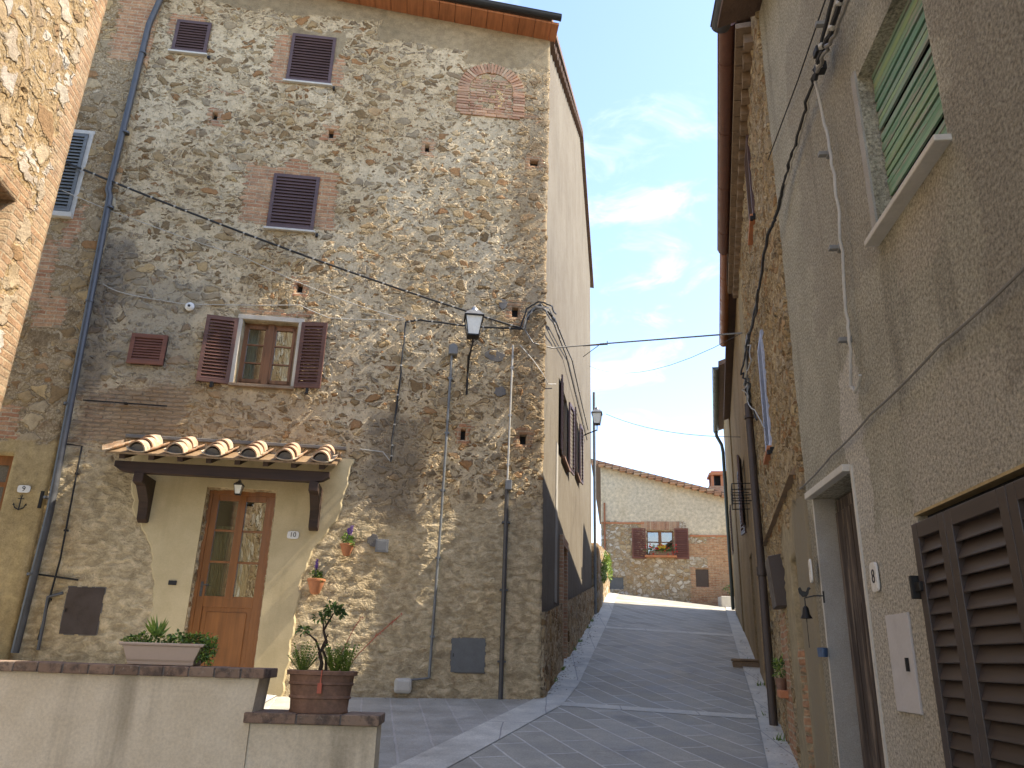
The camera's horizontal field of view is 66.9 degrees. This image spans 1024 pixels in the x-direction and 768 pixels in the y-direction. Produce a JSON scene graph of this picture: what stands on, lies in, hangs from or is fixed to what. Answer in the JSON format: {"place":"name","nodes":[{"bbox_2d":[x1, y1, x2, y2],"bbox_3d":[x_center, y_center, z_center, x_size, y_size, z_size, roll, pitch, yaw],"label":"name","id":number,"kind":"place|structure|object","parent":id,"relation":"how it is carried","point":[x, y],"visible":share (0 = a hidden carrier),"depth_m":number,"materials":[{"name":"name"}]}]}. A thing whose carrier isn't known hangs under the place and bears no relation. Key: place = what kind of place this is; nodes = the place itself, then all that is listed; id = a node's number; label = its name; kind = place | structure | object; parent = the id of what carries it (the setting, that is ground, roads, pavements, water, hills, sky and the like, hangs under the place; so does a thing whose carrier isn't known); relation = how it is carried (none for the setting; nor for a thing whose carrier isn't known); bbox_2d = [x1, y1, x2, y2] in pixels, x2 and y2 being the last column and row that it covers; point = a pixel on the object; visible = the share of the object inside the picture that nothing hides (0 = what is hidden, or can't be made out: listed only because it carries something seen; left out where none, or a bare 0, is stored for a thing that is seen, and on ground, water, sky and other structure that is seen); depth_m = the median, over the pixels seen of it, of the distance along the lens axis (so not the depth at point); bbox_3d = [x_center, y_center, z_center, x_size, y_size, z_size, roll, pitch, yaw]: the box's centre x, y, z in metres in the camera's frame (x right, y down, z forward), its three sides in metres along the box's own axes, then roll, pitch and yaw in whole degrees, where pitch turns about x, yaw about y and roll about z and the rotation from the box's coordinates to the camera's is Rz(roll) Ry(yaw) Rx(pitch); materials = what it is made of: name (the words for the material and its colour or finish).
{"place":"outdoors","nodes":[
{"label":"outdoors","id":0,"kind":"place"},
{"bbox_2d":[265,694,276,701],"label":"pavement","id":1,"kind":"structure","parent":0,"point":[268,697],"depth_m":9.30,"materials":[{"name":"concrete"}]},
{"bbox_2d":[264,614,767,767],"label":"ground","id":2,"kind":"structure","parent":0,"point":[411,727],"depth_m":8.50,"materials":[{"name":"grey stone"}]},
{"bbox_2d":[0,0,107,410],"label":"stone house","id":3,"kind":"structure","parent":2,"relation":"on","point":[47,49],"depth_m":6.39,"materials":[{"name":"rubble stone"},{"name":"brick"},{"name":"tile"}]},
{"bbox_2d":[0,0,161,659],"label":"stone house","id":4,"kind":"structure","parent":2,"relation":"on","point":[32,411],"depth_m":10.74,"materials":[{"name":"stone"}]},
{"bbox_2d":[0,456,13,509],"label":"door","id":5,"kind":"structure","parent":4,"relation":"in","point":[4,460],"depth_m":10.05,"materials":[{"name":"brown wood"}]},
{"bbox_2d":[12,495,26,509],"bbox_3d":[-6.230,1.500,9.817,0.170,0.200,0.018,4,-20,-6],"label":"anchor ornament","id":6,"kind":"object","parent":4,"relation":"attached to","point":[21,498],"visible":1,"depth_m":9.80,"materials":[{"name":"metal"}]},
{"bbox_2d":[17,485,30,492],"bbox_3d":[-6.221,1.337,9.877,0.155,0.095,0.014,4,-20,-6],"label":"number plate","id":7,"kind":"object","parent":4,"relation":"attached to","point":[23,488],"visible":1,"depth_m":9.87,"materials":[{"name":"ceramic"}]},
{"bbox_2d":[51,129,94,218],"bbox_3d":[-6.776,-3.121,11.406,0.940,1.520,0.170,4,-20,-6],"label":"window","id":8,"kind":"structure","parent":4,"relation":"in","point":[72,177],"depth_m":11.41,"materials":[{"name":"grey paint"}]},
{"bbox_2d":[0,660,384,767],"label":"parapet wall","id":9,"kind":"structure","parent":2,"relation":"on","point":[59,714],"depth_m":4.38,"materials":[{"name":"paint"}]},
{"bbox_2d":[119,615,218,666],"bbox_3d":[-2.037,1.536,4.647,0.608,0.301,0.212,2,-20,-2],"label":"window box","id":10,"kind":"object","parent":9,"relation":"on","point":[146,651],"visible":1,"depth_m":4.56,"materials":[{"name":"beige plastic"}]},
{"bbox_2d":[287,600,402,713],"bbox_3d":[-1.012,1.628,4.650,0.676,0.640,0.275,2,-20,-2],"label":"terracotta pot","id":11,"kind":"object","parent":9,"relation":"on","point":[320,690],"visible":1,"depth_m":4.54,"materials":[{"name":"ceramic"}]},
{"bbox_2d":[9,0,596,698],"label":"stone house","id":12,"kind":"structure","parent":2,"relation":"on","point":[431,148],"depth_m":11.10,"materials":[{"name":"stone"}]},
{"bbox_2d":[185,302,194,310],"bbox_3d":[-4.556,-1.098,10.951,0.130,0.130,0.066,4,-20,-6],"label":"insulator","id":13,"kind":"object","parent":12,"relation":"attached to","point":[189,306],"visible":1,"depth_m":10.93,"materials":[{"name":"ceramic"}]},
{"bbox_2d":[168,19,211,59],"bbox_3d":[-5.140,-5.537,12.502,0.650,0.740,0.160,4,-20,-6],"label":"window","id":14,"kind":"structure","parent":12,"relation":"in","point":[190,37],"depth_m":12.48,"materials":[{"name":"paint"}]},
{"bbox_2d":[187,490,275,667],"bbox_3d":[-3.642,2.707,10.205,1.500,3.120,0.738,4,-20,-6],"label":"door","id":15,"kind":"structure","parent":12,"relation":"in","point":[231,572],"depth_m":10.03,"materials":[{"name":"brown wood"}]},
{"bbox_2d":[62,190,403,318],"bbox_3d":[-4.051,-1.878,11.287,5.074,1.621,0.040,4,-20,-6],"label":"cable","id":16,"kind":"object","parent":12,"relation":"attached to","point":[237,254],"visible":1,"depth_m":11.28,"materials":[{"name":"black rubber"}]},
{"bbox_2d":[234,479,244,495],"bbox_3d":[-3.518,1.297,9.989,0.118,0.268,0.118,4,-20,-6],"label":"porch lantern","id":17,"kind":"object","parent":12,"relation":"attached to","point":[239,486],"visible":0.98,"depth_m":9.93,"materials":[{"name":"glass"}]},
{"bbox_2d":[103,284,380,319],"bbox_3d":[-3.660,-1.141,11.089,4.241,0.270,0.022,4,-20,-6],"label":"cable","id":18,"kind":"object","parent":12,"relation":"attached to","point":[243,305],"visible":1,"depth_m":11.07,"materials":[{"name":"black rubber"}]},
{"bbox_2d":[196,314,327,393],"bbox_3d":[-3.514,-0.359,11.143,1.677,1.170,0.731,4,-20,-6],"label":"window","id":19,"kind":"structure","parent":12,"relation":"in","point":[267,352],"depth_m":10.93,"materials":[{"name":"brown wood"}]},
{"bbox_2d":[263,173,319,237],"bbox_3d":[-3.283,-2.697,11.743,0.800,1.050,0.160,4,-20,-6],"label":"window","id":20,"kind":"structure","parent":12,"relation":"in","point":[293,200],"depth_m":11.72,"materials":[{"name":"paint"}]},
{"bbox_2d":[287,531,298,538],"bbox_3d":[-2.852,1.966,10.092,0.150,0.100,0.015,4,-20,-6],"label":"number plate","id":21,"kind":"object","parent":12,"relation":"attached to","point":[292,534],"visible":1,"depth_m":10.09,"materials":[{"name":"ceramic"}]},
{"bbox_2d":[65,162,522,329],"bbox_3d":[-3.251,-2.054,11.383,6.944,2.187,0.040,4,-20,-6],"label":"cable","id":22,"kind":"object","parent":12,"relation":"attached to","point":[274,244],"visible":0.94,"depth_m":11.35,"materials":[{"name":"black rubber"}]},
{"bbox_2d":[283,33,336,90],"bbox_3d":[-3.245,-5.238,12.640,0.820,1.060,0.160,4,-20,-6],"label":"window","id":23,"kind":"structure","parent":12,"relation":"in","point":[311,57],"depth_m":12.63,"materials":[{"name":"paint"}]},
{"bbox_2d":[307,559,325,594],"bbox_3d":[-2.492,2.462,9.900,0.240,0.445,0.251,4,-20,-6],"label":"wall pot","id":24,"kind":"object","parent":12,"relation":"attached to","point":[315,584],"depth_m":9.80,"materials":[{"name":"ceramic"}]},
{"bbox_2d":[340,525,354,555],"bbox_3d":[-2.124,2.034,10.080,0.228,0.402,0.194,-12,-24,35],"label":"wall pot","id":25,"kind":"object","parent":12,"relation":"attached to","point":[347,545],"depth_m":10.03,"materials":[{"name":"ceramic"}]},
{"bbox_2d":[360,449,389,460],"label":"cable","id":26,"kind":"object","parent":12,"relation":"attached to","point":[376,451],"visible":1,"depth_m":10.59,"materials":[{"name":"grey plastic"}]},
{"bbox_2d":[390,319,521,461],"bbox_3d":[-0.757,0.101,10.993,1.782,2.152,0.070,3,-20,-4],"label":"cable","id":27,"kind":"object","parent":12,"relation":"attached to","point":[397,394],"visible":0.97,"depth_m":11.15,"materials":[{"name":"black rubber"}]},
{"bbox_2d":[463,306,484,394],"bbox_3d":[-0.570,-0.502,11.007,0.279,1.218,0.534,4,-20,-6],"label":"street lantern","id":28,"kind":"object","parent":12,"relation":"attached to","point":[473,317],"visible":1,"depth_m":10.91,"materials":[{"name":"metal"}]},
{"bbox_2d":[520,345,547,383],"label":"cable","id":29,"kind":"object","parent":12,"relation":"attached to","point":[535,363],"visible":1,"depth_m":11.29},
{"bbox_2d":[520,301,556,326],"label":"cable","id":30,"kind":"object","parent":12,"relation":"attached to","point":[533,305],"visible":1,"depth_m":11.43,"materials":[{"name":"grey plastic"}]},
{"bbox_2d":[522,304,556,329],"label":"cable","id":31,"kind":"object","parent":12,"relation":"attached to","point":[551,316],"visible":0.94,"depth_m":11.52,"materials":[{"name":"grey rubber"}]},
{"bbox_2d":[522,307,560,337],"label":"cable","id":32,"kind":"object","parent":12,"relation":"attached to","point":[552,321],"visible":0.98,"depth_m":11.47,"materials":[{"name":"grey rubber"}]},
{"bbox_2d":[560,374,574,475],"bbox_3d":[0.964,0.824,14.250,0.185,1.380,2.039,-2,-20,10],"label":"window","id":33,"kind":"structure","parent":12,"relation":"in","point":[567,466],"depth_m":14.59,"materials":[{"name":"brown wood"}]},
{"bbox_2d":[551,318,586,439],"bbox_3d":[1.243,0.206,15.725,0.053,0.484,8.485,-1,-20,9],"label":"cable","id":34,"kind":"object","parent":12,"relation":"attached to","point":[572,383],"visible":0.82,"depth_m":15.78,"materials":[{"name":"black rubber"}]},
{"bbox_2d":[556,323,587,429],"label":"cable","id":35,"kind":"object","parent":12,"relation":"attached to","point":[574,373],"visible":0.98,"depth_m":16.20,"materials":[{"name":"black rubber"}]},
{"bbox_2d":[575,407,583,484],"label":"window","id":36,"kind":"structure","parent":12,"relation":"in","point":[578,476],"depth_m":17.18,"materials":[{"name":"brown wood"}]},
{"bbox_2d":[583,407,602,435],"bbox_3d":[1.929,0.906,18.695,0.505,0.756,0.264,-2,-20,9],"label":"street lantern","id":37,"kind":"object","parent":12,"relation":"attached to","point":[596,413],"visible":0.99,"depth_m":18.62,"materials":[{"name":"glass"}]},
{"bbox_2d":[524,303,741,348],"bbox_3d":[1.818,-0.757,11.157,3.106,1.052,1.150,-8,-22,26],"label":"cable","id":38,"kind":"object","parent":12,"relation":"attached to","point":[630,341],"visible":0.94,"depth_m":11.32,"materials":[{"name":"grey rubber"}]},
{"bbox_2d":[590,334,739,372],"bbox_3d":[2.464,-0.558,15.034,0.008,3.298,9.923,4,-20,-5],"label":"cable","id":39,"kind":"object","parent":12,"relation":"attached to","point":[677,362],"visible":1,"depth_m":12.23,"materials":[{"name":"grey rubber"}]},
{"bbox_2d":[391,592,618,767],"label":"kerb","id":40,"kind":"structure","parent":2,"relation":"on","point":[450,752],"depth_m":8.69,"materials":[{"name":"stone"}]},
{"bbox_2d":[269,614,794,767],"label":"weeds","id":41,"kind":"object","parent":2,"relation":"on","point":[578,662],"visible":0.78,"depth_m":11.41,"materials":[{"name":"green plant"}]},
{"bbox_2d":[592,543,609,612],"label":"garden wall","id":42,"kind":"structure","parent":2,"relation":"on","point":[603,591],"depth_m":21.75,"materials":[{"name":"beige paint"}]},
{"bbox_2d":[600,550,612,585],"bbox_3d":[3.046,5.959,24.928,0.317,1.511,5.802,-2,-20,9],"label":"creeper","id":43,"kind":"object","parent":42,"relation":"attached to","point":[606,567],"visible":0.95,"depth_m":24.10,"materials":[{"name":"green plant"}]},
{"bbox_2d":[591,459,733,605],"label":"stone house","id":44,"kind":"structure","parent":2,"relation":"on","point":[638,511],"depth_m":29.32,"materials":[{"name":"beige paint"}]},
{"bbox_2d":[632,528,688,558],"bbox_3d":[5.578,6.000,29.168,2.099,1.140,0.320,-1,-20,8],"label":"window","id":45,"kind":"structure","parent":44,"relation":"in","point":[681,539],"depth_m":29.17,"materials":[{"name":"brown wood"}]},
{"bbox_2d":[644,543,677,554],"bbox_3d":[5.552,6.191,28.985,1.282,0.440,0.301,-1,-20,8],"label":"flower box","id":46,"kind":"object","parent":44,"relation":"on","point":[657,551],"visible":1,"depth_m":28.92,"materials":[{"name":"ceramic"}]},
{"bbox_2d":[718,584,734,606],"bbox_3d":[8.126,7.567,27.576,1.500,1.279,0.642,2,-20,0],"label":"planter","id":47,"kind":"object","parent":2,"relation":"on","point":[724,601],"visible":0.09,"depth_m":27.30,"materials":[{"name":"stone"}]},
{"bbox_2d":[712,359,743,630],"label":"plastered house","id":48,"kind":"structure","parent":2,"relation":"on","point":[718,378],"depth_m":21.89,"materials":[{"name":"paint"}]},
{"bbox_2d":[729,505,733,554],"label":"window","id":49,"kind":"structure","parent":48,"relation":"in","point":[730,516],"depth_m":21.81,"materials":[{"name":"paint"}]},
{"bbox_2d":[719,254,766,688],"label":"plastered house","id":50,"kind":"structure","parent":2,"relation":"on","point":[734,393],"depth_m":13.91,"materials":[{"name":"paint"}]},
{"bbox_2d":[607,414,730,436],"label":"cable","id":51,"kind":"object","parent":50,"relation":"attached to","point":[673,432],"visible":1,"depth_m":15.12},
{"bbox_2d":[731,483,751,509],"bbox_3d":[3.628,1.786,12.288,0.288,0.285,0.715,-3,-20,14],"label":"iron rack","id":52,"kind":"object","parent":50,"relation":"attached to","point":[732,495],"visible":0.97,"depth_m":12.11,"materials":[{"name":"black metal"}]},
{"bbox_2d":[737,455,746,535],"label":"window","id":53,"kind":"structure","parent":50,"relation":"in","point":[739,463],"depth_m":13.58,"materials":[{"name":"paint"}]},
{"bbox_2d":[726,607,798,767],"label":"kerb","id":54,"kind":"structure","parent":2,"relation":"on","point":[784,756],"depth_m":9.50,"materials":[{"name":"stone"}]},
{"bbox_2d":[731,658,759,667],"bbox_3d":[4.007,4.840,12.981,0.620,0.440,0.600,-3,-20,14],"label":"doorstep","id":55,"kind":"object","parent":54,"relation":"on","point":[739,663],"visible":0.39,"depth_m":12.80,"materials":[{"name":"stone"}]},
{"bbox_2d":[773,733,784,740],"bbox_3d":[2.662,3.501,7.665,0.140,0.110,0.129,2,-20,0],"label":"weed","id":56,"kind":"object","parent":54,"relation":"on","point":[777,738],"visible":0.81,"depth_m":7.69,"materials":[{"name":"green plant"}]},
{"bbox_2d":[717,10,832,767],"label":"stone house","id":57,"kind":"structure","parent":2,"relation":"on","point":[746,211],"depth_m":7.28,"materials":[{"name":"rubble stone"},{"name":"tile"},{"name":"brick"}]},
{"bbox_2d":[743,345,747,385],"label":"cable","id":58,"kind":"object","parent":57,"relation":"attached to","point":[746,365],"visible":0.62,"depth_m":9.28,"materials":[{"name":"black rubber"}]},
{"bbox_2d":[740,289,758,420],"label":"cable","id":59,"kind":"object","parent":57,"relation":"attached to","point":[751,329],"visible":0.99,"depth_m":8.37,"materials":[{"name":"black rubber"}]},
{"bbox_2d":[744,134,754,245],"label":"window","id":60,"kind":"structure","parent":57,"relation":"in","point":[750,196],"depth_m":8.29,"materials":[{"name":"paint"}]},
{"bbox_2d":[742,335,763,427],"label":"cable","id":61,"kind":"object","parent":57,"relation":"attached to","point":[747,381],"visible":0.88,"depth_m":8.56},
{"bbox_2d":[757,330,773,464],"bbox_3d":[2.625,0.155,7.934,0.160,1.330,0.710,-3,-20,14],"label":"window","id":62,"kind":"structure","parent":57,"relation":"in","point":[761,354],"depth_m":7.88,"materials":[{"name":"blue paint"}]},
{"bbox_2d":[771,654,785,689],"bbox_3d":[2.595,2.769,7.481,0.194,0.341,0.245,-3,-20,14],"label":"potted plant","id":63,"kind":"object","parent":57,"relation":"on","point":[780,683],"visible":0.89,"depth_m":7.43,"materials":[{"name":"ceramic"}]},
{"bbox_2d":[710,0,1023,767],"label":"roughcast house","id":64,"kind":"structure","parent":2,"relation":"on","point":[915,488],"depth_m":3.61,"materials":[{"name":"paint"}]},
{"bbox_2d":[745,0,833,395],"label":"cable","id":65,"kind":"object","parent":64,"relation":"attached to","point":[829,10],"visible":0.74,"depth_m":5.57,"materials":[{"name":"black rubber"}]},
{"bbox_2d":[768,0,825,159],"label":"cable","id":66,"kind":"object","parent":64,"relation":"attached to","point":[798,78],"visible":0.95,"depth_m":5.36,"materials":[{"name":"black rubber"}]},
{"bbox_2d":[780,0,836,207],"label":"cable","id":67,"kind":"object","parent":64,"relation":"attached to","point":[808,106],"visible":0.72,"depth_m":5.17,"materials":[{"name":"black rubber"}]},
{"bbox_2d":[808,559,812,582],"bbox_3d":[1.945,1.218,5.047,0.012,0.150,0.100,-3,-20,14],"label":"number plate","id":68,"kind":"object","parent":64,"relation":"attached to","point":[810,570],"visible":1,"depth_m":5.02,"materials":[{"name":"ceramic"}]},
{"bbox_2d":[798,587,824,647],"bbox_3d":[1.807,1.398,4.646,0.150,0.350,0.071,-3,-20,14],"label":"wall bell","id":69,"kind":"object","parent":64,"relation":"attached to","point":[806,615],"depth_m":4.67,"materials":[{"name":"metal"}]},
{"bbox_2d":[813,45,826,74],"bbox_3d":[1.865,-1.961,4.692,0.060,0.157,0.082,0,-20,6],"label":"cable junction","id":70,"kind":"object","parent":64,"relation":"attached to","point":[823,69],"visible":0.59,"depth_m":4.68,"materials":[{"name":"black plastic"}]},
{"bbox_2d":[815,19,824,27],"bbox_3d":[1.922,-2.236,4.818,0.070,0.040,0.048,0,-20,6],"label":"cable clip","id":71,"kind":"object","parent":64,"relation":"attached to","point":[819,24],"visible":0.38,"depth_m":4.80,"materials":[{"name":"grey plastic"}]},
{"bbox_2d":[817,647,827,656],"bbox_3d":[1.926,1.664,4.805,0.066,0.055,0.066,0,-20,6],"label":"number plate","id":72,"kind":"object","parent":64,"relation":"attached to","point":[822,652],"depth_m":4.78,"materials":[{"name":"blue ceramic"}]},
{"bbox_2d":[817,149,829,158],"bbox_3d":[1.922,-1.415,4.772,0.070,0.040,0.048,0,-20,6],"label":"cable clip","id":73,"kind":"object","parent":64,"relation":"attached to","point":[822,154],"visible":0.7,"depth_m":4.76,"materials":[{"name":"grey plastic"}]},
{"bbox_2d":[812,0,843,80],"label":"cable","id":74,"kind":"object","parent":64,"relation":"attached to","point":[831,26],"visible":0.81,"depth_m":4.41,"materials":[{"name":"black plastic"}]},
{"bbox_2d":[815,0,849,72],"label":"cable","id":75,"kind":"object","parent":64,"relation":"attached to","point":[833,36],"visible":1,"depth_m":4.34,"materials":[{"name":"grey plastic"}]},
{"bbox_2d":[828,243,840,252],"bbox_3d":[1.905,-0.802,4.572,0.070,0.040,0.048,0,-20,6],"label":"cable clip","id":76,"kind":"object","parent":64,"relation":"attached to","point":[834,248],"visible":0.73,"depth_m":4.56,"materials":[{"name":"grey plastic"}]},
{"bbox_2d":[814,81,861,393],"bbox_3d":[1.870,-0.906,4.503,0.053,2.020,0.175,0,-20,6],"label":"cable","id":77,"kind":"object","parent":64,"relation":"attached to","point":[851,386],"visible":1,"depth_m":4.39,"materials":[{"name":"grey plastic"}]},
{"bbox_2d":[837,335,851,344],"bbox_3d":[1.891,-0.250,4.405,0.070,0.040,0.048,0,-20,6],"label":"cable clip","id":78,"kind":"object","parent":64,"relation":"attached to","point":[841,339],"visible":0.58,"depth_m":4.39,"materials":[{"name":"grey plastic"}]},
{"bbox_2d":[804,464,888,767],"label":"door","id":79,"kind":"structure","parent":64,"relation":"in","point":[855,690],"depth_m":4.72,"materials":[{"name":"brown wood"}]},
{"bbox_2d":[869,562,879,591],"bbox_3d":[1.880,1.001,4.021,0.015,0.150,0.100,0,-20,6],"label":"number plate","id":80,"kind":"object","parent":64,"relation":"attached to","point":[874,576],"visible":1,"depth_m":4.01,"materials":[{"name":"ceramic"}]},
{"bbox_2d":[850,0,951,246],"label":"window","id":81,"kind":"structure","parent":64,"relation":"in","point":[914,137],"depth_m":3.78,"materials":[{"name":"green paint"}]},
{"bbox_2d":[799,266,1023,489],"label":"cable","id":82,"kind":"object","parent":64,"relation":"attached to","point":[997,294],"visible":1,"depth_m":3.32,"materials":[{"name":"black rubber"}]},
{"bbox_2d":[909,463,1023,767],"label":"window","id":83,"kind":"structure","parent":64,"relation":"in","point":[970,587],"depth_m":2.91,"materials":[{"name":"paint"}]},
{"bbox_2d":[449,594,767,767],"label":"road","id":84,"kind":"structure","parent":0,"point":[665,670],"depth_m":9.54,"materials":[{"name":"stone"}]},
{"bbox_2d":[562,702,756,718],"bbox_3d":[1.686,3.904,9.284,2.368,0.085,0.267,-3,-20,12],"label":"pavement band","id":85,"kind":"object","parent":84,"relation":"on","point":[660,710],"visible":1,"depth_m":9.26,"materials":[{"name":"stone"}]},
{"bbox_2d":[605,626,732,635],"bbox_3d":[3.441,5.587,17.538,3.120,0.185,0.359,-4,-20,15],"label":"pavement band","id":86,"kind":"object","parent":84,"relation":"on","point":[669,631],"visible":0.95,"depth_m":17.50,"materials":[{"name":"stone"}]},
{"bbox_2d":[615,599,723,609],"bbox_3d":[4.882,6.832,23.997,3.769,0.294,0.307,0,-20,6],"label":"pavement band","id":87,"kind":"object","parent":84,"relation":"on","point":[664,604],"visible":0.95,"depth_m":24.02,"materials":[{"name":"stone"}]},
{"bbox_2d":[493,0,725,545],"label":"sky","id":88,"kind":"structure","parent":0,"point":[642,74],"materials":[{"name":"blue"}]}
]}

